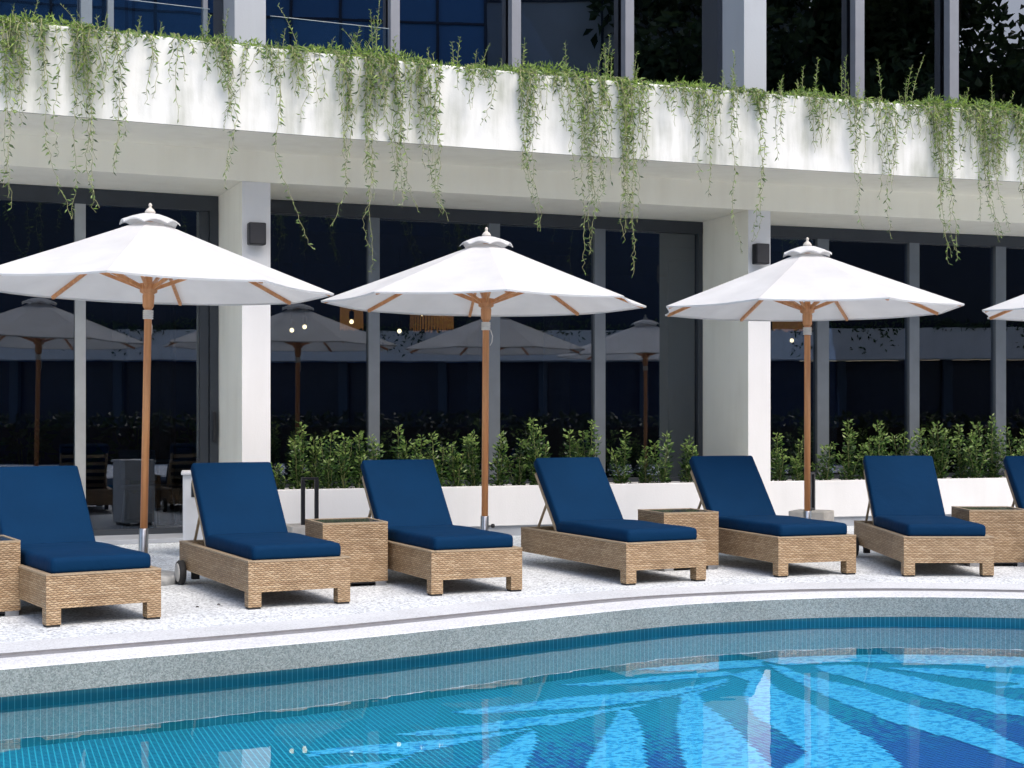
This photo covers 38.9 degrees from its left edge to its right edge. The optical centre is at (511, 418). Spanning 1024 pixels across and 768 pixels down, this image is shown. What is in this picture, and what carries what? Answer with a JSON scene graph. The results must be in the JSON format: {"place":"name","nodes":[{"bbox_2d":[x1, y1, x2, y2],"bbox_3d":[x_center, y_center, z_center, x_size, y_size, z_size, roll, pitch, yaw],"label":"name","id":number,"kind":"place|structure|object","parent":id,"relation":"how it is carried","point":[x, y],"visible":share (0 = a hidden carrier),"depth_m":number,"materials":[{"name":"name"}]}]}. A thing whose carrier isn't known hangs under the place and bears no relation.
{"place":"outdoors","nodes":[
{"label":"outdoors","id":0,"kind":"place"},
{"bbox_2d":[0,656,1023,767],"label":"pool floor","id":1,"kind":"structure","parent":0,"point":[289,742],"depth_m":7.71,"materials":[{"name":"teal tile"}]},
{"bbox_2d":[306,654,1023,767],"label":"pool floor leaf mosaic","id":2,"kind":"object","parent":1,"relation":"on","point":[709,738],"visible":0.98,"depth_m":8.05},
{"bbox_2d":[0,617,1023,749],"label":"pool wall","id":3,"kind":"structure","parent":0,"point":[30,720],"depth_m":8.76,"materials":[{"name":"teal tile"}]},
{"bbox_2d":[0,591,1023,696],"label":"pool coping","id":4,"kind":"object","parent":3,"relation":"on","point":[35,674],"visible":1,"depth_m":8.70,"materials":[{"name":"white stone"}]},
{"bbox_2d":[0,526,1023,642],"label":"pool deck","id":5,"kind":"structure","parent":0,"point":[543,575],"depth_m":10.58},
{"bbox_2d":[0,535,20,616],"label":"side table","id":6,"kind":"object","parent":5,"relation":"on","point":[9,574],"visible":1,"depth_m":9.14,"materials":[{"name":"beige wicker"}]},
{"bbox_2d":[0,465,160,627],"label":"sun lounger","id":7,"kind":"object","parent":5,"relation":"on","point":[67,560],"visible":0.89,"depth_m":9.09,"materials":[{"name":"fabric"}]},
{"bbox_2d":[0,203,333,585],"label":"parasol","id":8,"kind":"object","parent":5,"relation":"on","point":[149,258],"visible":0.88,"depth_m":10.90,"materials":[{"name":"fabric"}]},
{"bbox_2d":[181,470,202,539],"bbox_3d":[-2.841,0.867,13.340,0.390,0.764,0.440,0,0,-12],"label":"planter box","id":9,"kind":"object","parent":5,"relation":"on","point":[190,515],"visible":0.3,"depth_m":13.13,"materials":[{"name":"white paint"}]},
{"bbox_2d":[175,462,350,609],"bbox_3d":[-1.812,0.793,10.417,0.839,0.913,1.804,0,0,-27],"label":"sun lounger","id":10,"kind":"object","parent":5,"relation":"on","point":[251,546],"visible":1,"depth_m":10.30,"materials":[{"name":"blue fabric"}]},
{"bbox_2d":[286,477,318,534],"bbox_3d":[-1.917,0.905,13.750,0.420,0.690,0.420,0,0,-20],"label":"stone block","id":11,"kind":"object","parent":5,"relation":"on","point":[298,528],"depth_m":13.72,"materials":[{"name":"black metal"}]},
{"bbox_2d":[305,517,387,585],"bbox_3d":[-1.256,1.011,10.973,0.502,0.478,0.502,0,0,-23],"label":"side table","id":12,"kind":"object","parent":5,"relation":"on","point":[362,542],"visible":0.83,"depth_m":10.78,"materials":[{"name":"beige wicker"}]},
{"bbox_2d":[360,459,521,595],"bbox_3d":[-0.626,0.793,11.135,0.839,0.913,1.804,0,0,-25],"label":"sun lounger","id":13,"kind":"object","parent":5,"relation":"on","point":[431,543],"visible":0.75,"depth_m":10.76,"materials":[{"name":"blue fabric"}]},
{"bbox_2d":[321,227,645,530],"bbox_3d":[-0.222,-0.190,12.390,2.587,2.884,2.587,0,0,15],"label":"parasol","id":14,"kind":"object","parent":5,"relation":"on","point":[486,276],"visible":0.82,"depth_m":12.24,"materials":[{"name":"white fabric"}]},
{"bbox_2d":[278,481,703,535],"bbox_3d":[-0.063,0.985,15.930,5.403,0.530,1.050,0,0,-20],"label":"planter box","id":15,"kind":"object","parent":5,"relation":"on","point":[512,510],"visible":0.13,"depth_m":15.36,"materials":[{"name":"white paint"}]},
{"bbox_2d":[287,421,309,488],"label":"planter shrub","id":16,"kind":"object","parent":15,"relation":"in","point":[299,444],"visible":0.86,"depth_m":14.97,"materials":[{"name":"green plant"}]},
{"bbox_2d":[303,436,323,488],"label":"planter shrub","id":17,"kind":"object","parent":15,"relation":"on","point":[313,472],"visible":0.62,"depth_m":15.24,"materials":[{"name":"green plant"}]},
{"bbox_2d":[315,430,340,488],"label":"planter shrub","id":18,"kind":"object","parent":15,"relation":"in","point":[327,466],"visible":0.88,"depth_m":14.93,"materials":[{"name":"green plant"}]},
{"bbox_2d":[332,433,356,488],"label":"planter shrub","id":19,"kind":"object","parent":15,"relation":"in","point":[344,455],"visible":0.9,"depth_m":15.06,"materials":[{"name":"green plant"}]},
{"bbox_2d":[348,431,368,487],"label":"planter shrub","id":20,"kind":"object","parent":15,"relation":"in","point":[358,460],"visible":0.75,"depth_m":15.14,"materials":[{"name":"green plant"}]},
{"bbox_2d":[389,424,413,459],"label":"planter shrub","id":21,"kind":"object","parent":15,"relation":"in","point":[401,454],"visible":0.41,"depth_m":15.39,"materials":[{"name":"green plant"}]},
{"bbox_2d":[424,430,450,486],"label":"planter shrub","id":22,"kind":"object","parent":15,"relation":"in","point":[440,476],"visible":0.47,"depth_m":15.41,"materials":[{"name":"green plant"}]},
{"bbox_2d":[442,441,466,486],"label":"planter shrub","id":23,"kind":"object","parent":15,"relation":"on","point":[453,471],"visible":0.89,"depth_m":15.64,"materials":[{"name":"green plant"}]},
{"bbox_2d":[460,430,481,485],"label":"planter shrub","id":24,"kind":"object","parent":15,"relation":"on","point":[471,462],"visible":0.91,"depth_m":15.76,"materials":[{"name":"green plant"}]},
{"bbox_2d":[488,430,514,485],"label":"planter shrub","id":25,"kind":"object","parent":15,"relation":"in","point":[499,466],"visible":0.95,"depth_m":15.79,"materials":[{"name":"green plant"}]},
{"bbox_2d":[506,438,528,485],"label":"planter shrub","id":26,"kind":"object","parent":15,"relation":"in","point":[516,477],"visible":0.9,"depth_m":15.88,"materials":[{"name":"green plant"}]},
{"bbox_2d":[519,418,552,484],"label":"planter shrub","id":27,"kind":"object","parent":15,"relation":"on","point":[538,454],"visible":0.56,"depth_m":15.81,"materials":[{"name":"green plant"}]},
{"bbox_2d":[567,419,601,456],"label":"planter shrub","id":28,"kind":"object","parent":15,"relation":"in","point":[589,452],"visible":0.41,"depth_m":15.90,"materials":[{"name":"green plant"}]},
{"bbox_2d":[607,430,633,483],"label":"planter shrub","id":29,"kind":"object","parent":15,"relation":"on","point":[623,478],"visible":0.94,"depth_m":16.24,"materials":[{"name":"green plant"}]},
{"bbox_2d":[635,446,658,482],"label":"planter shrub","id":30,"kind":"object","parent":15,"relation":"in","point":[645,471],"visible":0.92,"depth_m":16.44,"materials":[{"name":"green plant"}]},
{"bbox_2d":[649,431,674,482],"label":"planter shrub","id":31,"kind":"object","parent":15,"relation":"in","point":[663,472],"visible":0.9,"depth_m":16.36,"materials":[{"name":"green plant"}]},
{"bbox_2d":[678,435,697,482],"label":"planter shrub","id":32,"kind":"object","parent":15,"relation":"on","point":[687,476],"visible":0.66,"depth_m":16.55,"materials":[{"name":"green plant"}]},
{"bbox_2d":[0,0,1023,544],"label":"hotel building","id":33,"kind":"structure","parent":5,"relation":"on","point":[254,382],"depth_m":16.59,"materials":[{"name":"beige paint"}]},
{"bbox_2d":[11,18,36,126],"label":"hanging vine","id":34,"kind":"object","parent":33,"relation":"hanging from","point":[24,62],"visible":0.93,"depth_m":12.51,"materials":[{"name":"green plant"}]},
{"bbox_2d":[0,14,55,210],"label":"hanging vine","id":35,"kind":"object","parent":33,"relation":"hanging from","point":[8,41],"visible":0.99,"depth_m":12.45,"materials":[{"name":"green plant"}]},
{"bbox_2d":[0,418,64,466],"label":"potted plant","id":36,"kind":"object","parent":33,"relation":"on","point":[40,441],"visible":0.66,"depth_m":16.31,"materials":[{"name":"green plant"}]},
{"bbox_2d":[31,18,71,219],"bbox_3d":[-4.063,-2.613,12.684,0.346,1.749,0.411,0,0,-40],"label":"hanging vine","id":37,"kind":"object","parent":33,"relation":"hanging from","point":[43,27],"visible":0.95,"depth_m":12.58,"materials":[{"name":"green plant"}]},
{"bbox_2d":[68,23,86,218],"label":"hanging vine","id":38,"kind":"object","parent":33,"relation":"hanging from","point":[73,47],"visible":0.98,"depth_m":12.68,"materials":[{"name":"green plant"}]},
{"bbox_2d":[62,22,122,211],"bbox_3d":[-3.714,-2.653,12.815,0.523,1.688,0.412,0,0,-38],"label":"hanging vine","id":39,"kind":"object","parent":33,"relation":"hanging from","point":[88,52],"visible":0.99,"depth_m":12.73,"materials":[{"name":"green plant"}]},
{"bbox_2d":[0,183,218,535],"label":"sliding door","id":40,"kind":"structure","parent":33,"relation":"in","point":[207,206],"depth_m":15.05,"materials":[{"name":"metal"}]},
{"bbox_2d":[0,0,223,41],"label":"upper window","id":41,"kind":"structure","parent":33,"relation":"in","point":[123,14],"depth_m":14.61,"materials":[{"name":"glass"}]},
{"bbox_2d":[86,413,151,519],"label":"potted plant","id":42,"kind":"object","parent":33,"relation":"on","point":[134,503],"visible":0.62,"depth_m":17.22,"materials":[{"name":"green plant"}]},
{"bbox_2d":[112,303,128,519],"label":"interior column","id":43,"kind":"structure","parent":33,"relation":"on","point":[120,363],"depth_m":17.14,"materials":[{"name":"stone"}]},
{"bbox_2d":[108,28,134,174],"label":"hanging vine","id":44,"kind":"object","parent":33,"relation":"hanging from","point":[120,50],"visible":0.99,"depth_m":12.83,"materials":[{"name":"green plant"}]},
{"bbox_2d":[132,31,161,105],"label":"hanging vine","id":45,"kind":"object","parent":33,"relation":"hanging from","point":[135,33],"visible":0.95,"depth_m":12.96,"materials":[{"name":"green plant"}]},
{"bbox_2d":[118,450,177,528],"bbox_3d":[-4.032,0.781,16.081,0.464,0.870,0.483,0,0,20],"label":"indoor chair","id":46,"kind":"object","parent":33,"relation":"on","point":[130,464],"visible":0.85,"depth_m":15.90,"materials":[{"name":"metal"}]},
{"bbox_2d":[152,304,175,524],"bbox_3d":[-3.931,-0.400,16.392,0.241,3.200,0.136,0,0,0],"label":"wood screen","id":47,"kind":"object","parent":33,"relation":"on","point":[164,382],"visible":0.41,"depth_m":16.34,"materials":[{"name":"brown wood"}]},
{"bbox_2d":[149,414,198,462],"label":"potted plant","id":48,"kind":"object","parent":33,"relation":"on","point":[194,444],"visible":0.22,"depth_m":17.14,"materials":[{"name":"green plant"}]},
{"bbox_2d":[156,458,198,525],"bbox_3d":[-3.828,0.840,16.600,0.860,0.750,0.860,0,0,0],"label":"indoor table","id":49,"kind":"object","parent":33,"relation":"on","point":[180,523],"visible":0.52,"depth_m":16.42,"materials":[{"name":"metal"}]},
{"bbox_2d":[170,448,192,525],"bbox_3d":[-3.590,0.781,16.507,0.483,0.870,0.464,0,0,20],"label":"indoor chair","id":50,"kind":"object","parent":33,"relation":"on","point":[183,453],"visible":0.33,"depth_m":16.54,"materials":[{"name":"wood"}]},
{"bbox_2d":[176,34,263,188],"bbox_3d":[-2.659,-2.787,13.296,0.829,1.428,0.378,0,0,-28],"label":"hanging vine","id":51,"kind":"object","parent":33,"relation":"hanging from","point":[225,46],"visible":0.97,"depth_m":13.22,"materials":[{"name":"green plant"}]},
{"bbox_2d":[247,222,265,245],"bbox_3d":[-2.529,-1.820,14.348,0.170,0.220,0.146,0,0,-24],"label":"wall light","id":52,"kind":"object","parent":33,"relation":"attached to","point":[256,233],"depth_m":14.29,"materials":[{"name":"black metal"}]},
{"bbox_2d":[255,45,314,249],"bbox_3d":[-2.140,-2.520,13.517,0.538,1.910,0.387,0,0,-35],"label":"hanging vine","id":53,"kind":"object","parent":33,"relation":"hanging from","point":[272,66],"visible":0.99,"depth_m":13.39,"materials":[{"name":"green plant"}]},
{"bbox_2d":[285,45,313,121],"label":"hanging vine","id":54,"kind":"object","parent":33,"relation":"hanging from","point":[298,48],"visible":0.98,"depth_m":13.49,"materials":[{"name":"green plant"}]},
{"bbox_2d":[327,49,373,225],"bbox_3d":[-1.562,-2.646,13.751,0.470,1.701,0.398,0,0,-29],"label":"hanging vine","id":55,"kind":"object","parent":33,"relation":"hanging from","point":[341,59],"visible":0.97,"depth_m":13.68,"materials":[{"name":"green plant"}]},
{"bbox_2d":[340,307,362,330],"bbox_3d":[-1.968,-1.558,17.800,0.289,0.965,0.289,0,0,0],"label":"raffia lampshade","id":56,"kind":"object","parent":33,"relation":"hanging from","point":[357,324],"visible":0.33,"depth_m":17.68,"materials":[{"name":"brown"}]},
{"bbox_2d":[324,50,393,272],"bbox_3d":[-1.468,-2.434,13.824,0.723,2.126,0.373,0,0,-14],"label":"hanging vine","id":57,"kind":"object","parent":33,"relation":"hanging from","point":[371,71],"visible":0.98,"depth_m":13.77,"materials":[{"name":"green plant"}]},
{"bbox_2d":[373,56,420,212],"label":"hanging vine","id":58,"kind":"object","parent":33,"relation":"hanging from","point":[395,76],"visible":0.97,"depth_m":13.85,"materials":[{"name":"green plant"}]},
{"bbox_2d":[406,56,449,221],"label":"hanging vine","id":59,"kind":"object","parent":33,"relation":"hanging from","point":[426,65],"visible":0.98,"depth_m":13.97,"materials":[{"name":"green plant"}]},
{"bbox_2d":[410,256,453,332],"bbox_3d":[-1.012,-1.565,18.300,0.556,0.950,0.557,0,0,0],"label":"raffia lampshade","id":60,"kind":"object","parent":33,"relation":"hanging from","point":[441,322],"visible":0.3,"depth_m":18.10,"materials":[{"name":"brown"}]},
{"bbox_2d":[467,316,479,478],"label":"interior column","id":61,"kind":"structure","parent":33,"relation":"on","point":[473,372],"depth_m":18.54,"materials":[{"name":"stone"}]},
{"bbox_2d":[270,199,702,487],"bbox_3d":[-0.267,-0.778,16.483,5.403,3.136,0.110,0,0,-20],"label":"window","id":62,"kind":"structure","parent":33,"relation":"in","point":[493,220],"depth_m":16.46,"materials":[{"name":"grey metal"}]},
{"bbox_2d":[266,0,721,88],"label":"upper window","id":63,"kind":"structure","parent":33,"relation":"in","point":[672,38],"depth_m":16.17,"materials":[{"name":"glass"}]},
{"bbox_2d":[1,10,1023,112],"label":"ledge ground cover","id":64,"kind":"object","parent":33,"relation":"on","point":[549,70],"visible":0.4,"depth_m":14.47,"materials":[{"name":"green plant"}]},
{"bbox_2d":[515,67,558,230],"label":"hanging vine","id":65,"kind":"object","parent":33,"relation":"hanging from","point":[525,75],"visible":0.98,"depth_m":14.35,"materials":[{"name":"green plant"}]},
{"bbox_2d":[543,256,569,457],"bbox_3d":[0.553,-0.400,17.892,0.326,3.200,0.136,0,0,0],"label":"wood screen","id":66,"kind":"object","parent":33,"relation":"on","point":[556,375],"visible":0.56,"depth_m":17.84,"materials":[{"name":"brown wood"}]},
{"bbox_2d":[544,71,586,194],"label":"hanging vine","id":67,"kind":"object","parent":33,"relation":"hanging from","point":[563,75],"visible":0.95,"depth_m":14.49,"materials":[{"name":"green plant"}]},
{"bbox_2d":[571,74,611,274],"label":"hanging vine","id":68,"kind":"object","parent":33,"relation":"hanging from","point":[599,110],"visible":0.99,"depth_m":14.59,"materials":[{"name":"green plant"}]},
{"bbox_2d":[605,268,607,477],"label":"interior column","id":69,"kind":"structure","parent":33,"relation":"on","point":[606,380],"depth_m":19.34,"materials":[{"name":"paint"}]},
{"bbox_2d":[599,76,666,276],"bbox_3d":[1.190,-2.468,14.853,0.801,2.085,0.462,0,0,-26],"label":"hanging vine","id":70,"kind":"object","parent":33,"relation":"hanging from","point":[627,93],"visible":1,"depth_m":14.73,"materials":[{"name":"green plant"}]},
{"bbox_2d":[668,262,694,476],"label":"interior column","id":71,"kind":"structure","parent":33,"relation":"on","point":[681,368],"depth_m":18.54,"materials":[{"name":"paint"}]},
{"bbox_2d":[679,82,703,149],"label":"hanging vine","id":72,"kind":"object","parent":33,"relation":"hanging from","point":[686,99],"visible":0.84,"depth_m":14.98,"materials":[{"name":"green plant"}]},
{"bbox_2d":[693,85,728,194],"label":"hanging vine","id":73,"kind":"object","parent":33,"relation":"hanging from","point":[710,104],"visible":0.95,"depth_m":15.04,"materials":[{"name":"green plant"}]},
{"bbox_2d":[725,86,742,251],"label":"hanging vine","id":74,"kind":"object","parent":33,"relation":"hanging from","point":[732,93],"visible":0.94,"depth_m":15.12,"materials":[{"name":"green plant"}]},
{"bbox_2d":[737,85,771,241],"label":"hanging vine","id":75,"kind":"object","parent":33,"relation":"hanging from","point":[756,95],"visible":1,"depth_m":15.22,"materials":[{"name":"green plant"}]},
{"bbox_2d":[752,243,769,264],"bbox_3d":[2.795,-1.845,16.327,0.170,0.230,0.146,0,0,-20],"label":"wall light","id":76,"kind":"object","parent":33,"relation":"attached to","point":[760,253],"depth_m":16.26,"materials":[{"name":"black metal"}]},
{"bbox_2d":[797,90,836,152],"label":"hanging vine","id":77,"kind":"object","parent":33,"relation":"hanging from","point":[815,100],"visible":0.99,"depth_m":15.45,"materials":[{"name":"green plant"}]},
{"bbox_2d":[836,95,872,225],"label":"hanging vine","id":78,"kind":"object","parent":33,"relation":"hanging from","point":[855,104],"visible":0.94,"depth_m":15.59,"materials":[{"name":"green plant"}]},
{"bbox_2d":[862,97,915,238],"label":"hanging vine","id":79,"kind":"object","parent":33,"relation":"hanging from","point":[878,101],"visible":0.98,"depth_m":15.72,"materials":[{"name":"green plant"}]},
{"bbox_2d":[766,0,1023,108],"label":"upper window","id":80,"kind":"structure","parent":33,"relation":"in","point":[963,43],"depth_m":17.72,"materials":[{"name":"glass"}]},
{"bbox_2d":[770,225,1023,479],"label":"window","id":81,"kind":"structure","parent":33,"relation":"in","point":[960,365],"depth_m":18.38,"materials":[{"name":"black glass"}]},
{"bbox_2d":[906,100,985,264],"bbox_3d":[4.746,-2.591,16.022,1.108,1.829,0.442,0,0,-12],"label":"hanging vine","id":82,"kind":"object","parent":33,"relation":"hanging from","point":[936,114],"visible":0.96,"depth_m":15.91,"materials":[{"name":"green plant"}]},
{"bbox_2d":[952,102,1023,241],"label":"hanging vine","id":83,"kind":"object","parent":33,"relation":"hanging from","point":[996,144],"visible":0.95,"depth_m":16.08,"materials":[{"name":"green plant"}]},
{"bbox_2d":[983,105,1023,207],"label":"hanging vine","id":84,"kind":"object","parent":33,"relation":"hanging from","point":[1021,135],"visible":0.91,"depth_m":16.16,"materials":[{"name":"green plant"}]},
{"bbox_2d":[521,457,705,585],"bbox_3d":[0.783,0.793,11.784,0.709,0.913,1.804,0,0,-26],"label":"sun lounger","id":85,"kind":"object","parent":5,"relation":"on","point":[591,525],"visible":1,"depth_m":11.64,"materials":[{"name":"blue fabric"}]},
{"bbox_2d":[638,508,718,570],"bbox_3d":[1.387,1.011,12.139,0.502,0.478,0.502,0,0,-20],"label":"side table","id":86,"kind":"object","parent":5,"relation":"on","point":[704,523],"visible":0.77,"depth_m":11.96,"materials":[{"name":"beige wicker"}]},
{"bbox_2d":[689,456,855,577],"bbox_3d":[2.118,0.793,12.326,0.839,0.913,1.804,0,0,-20],"label":"sun lounger","id":87,"kind":"object","parent":5,"relation":"on","point":[731,490],"visible":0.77,"depth_m":11.97,"materials":[{"name":"blue fabric"}]},
{"bbox_2d":[789,472,833,520],"bbox_3d":[2.953,0.890,14.300,0.360,0.720,0.360,0,0,28],"label":"stone block","id":88,"kind":"object","parent":5,"relation":"on","point":[826,515],"depth_m":14.22,"materials":[{"name":"white stone"}]},
{"bbox_2d":[665,237,963,518],"bbox_3d":[2.665,-0.191,13.090,2.548,2.882,2.548,0,0,6],"label":"parasol","id":89,"kind":"object","parent":5,"relation":"on","point":[807,283],"visible":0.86,"depth_m":12.81,"materials":[{"name":"white fabric"}]},
{"bbox_2d":[770,476,1015,525],"bbox_3d":[6.250,0.985,18.087,7.306,0.530,1.050,0,0,-18],"label":"planter box","id":90,"kind":"object","parent":5,"relation":"on","point":[846,501],"visible":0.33,"depth_m":16.82,"materials":[{"name":"white paint"}]},
{"bbox_2d":[770,432,790,480],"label":"planter shrub","id":91,"kind":"object","parent":90,"relation":"on","point":[777,458],"visible":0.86,"depth_m":16.89,"materials":[{"name":"green plant"}]},
{"bbox_2d":[787,435,803,480],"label":"planter shrub","id":92,"kind":"object","parent":90,"relation":"on","point":[797,472],"visible":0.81,"depth_m":17.18,"materials":[{"name":"green plant"}]},
{"bbox_2d":[810,441,838,479],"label":"planter shrub","id":93,"kind":"object","parent":90,"relation":"on","point":[826,471],"visible":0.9,"depth_m":17.26,"materials":[{"name":"green plant"}]},
{"bbox_2d":[836,419,866,479],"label":"planter shrub","id":94,"kind":"object","parent":90,"relation":"in","point":[847,467],"visible":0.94,"depth_m":17.28,"materials":[{"name":"green plant"}]},
{"bbox_2d":[863,420,891,455],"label":"planter shrub","id":95,"kind":"object","parent":90,"relation":"in","point":[881,451],"visible":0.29,"depth_m":17.27,"materials":[{"name":"green plant"}]},
{"bbox_2d":[925,421,957,478],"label":"planter shrub","id":96,"kind":"object","parent":90,"relation":"on","point":[941,472],"visible":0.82,"depth_m":17.73,"materials":[{"name":"green plant"}]},
{"bbox_2d":[951,424,977,477],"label":"planter shrub","id":97,"kind":"object","parent":90,"relation":"on","point":[962,468],"visible":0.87,"depth_m":17.89,"materials":[{"name":"green plant"}]},
{"bbox_2d":[962,437,989,477],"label":"planter shrub","id":98,"kind":"object","parent":90,"relation":"in","point":[973,473],"visible":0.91,"depth_m":17.70,"materials":[{"name":"green plant"}]},
{"bbox_2d":[971,414,1007,477],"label":"planter shrub","id":99,"kind":"object","parent":90,"relation":"in","point":[992,468],"visible":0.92,"depth_m":17.96,"materials":[{"name":"green plant"}]},
{"bbox_2d":[854,456,993,576],"bbox_3d":[3.453,0.793,12.314,0.839,0.913,1.804,0,0,1],"label":"sun lounger","id":100,"kind":"object","parent":5,"relation":"on","point":[909,525],"visible":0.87,"depth_m":12.27,"materials":[{"name":"blue fabric"}]},
{"bbox_2d":[951,506,1023,565],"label":"side table","id":101,"kind":"object","parent":5,"relation":"on","point":[1004,526],"visible":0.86,"depth_m":12.21,"materials":[{"name":"beige wicker"}]},
{"bbox_2d":[982,294,1023,320],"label":"parasol","id":102,"kind":"object","parent":5,"relation":"on","point":[1011,309],"visible":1,"depth_m":13.29,"materials":[{"name":"white fabric"}]},
{"bbox_2d":[1003,456,1023,508],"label":"sun lounger","id":103,"kind":"object","parent":5,"relation":"on","point":[1014,470],"visible":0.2,"depth_m":12.82,"materials":[{"name":"blue fabric"}]},
{"bbox_2d":[0,582,1023,652],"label":"stone path","id":104,"kind":"structure","parent":0,"point":[59,643],"depth_m":9.38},
{"bbox_2d":[0,588,1023,657],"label":"drain channel","id":105,"kind":"object","parent":104,"relation":"in","point":[209,638],"visible":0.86,"depth_m":9.11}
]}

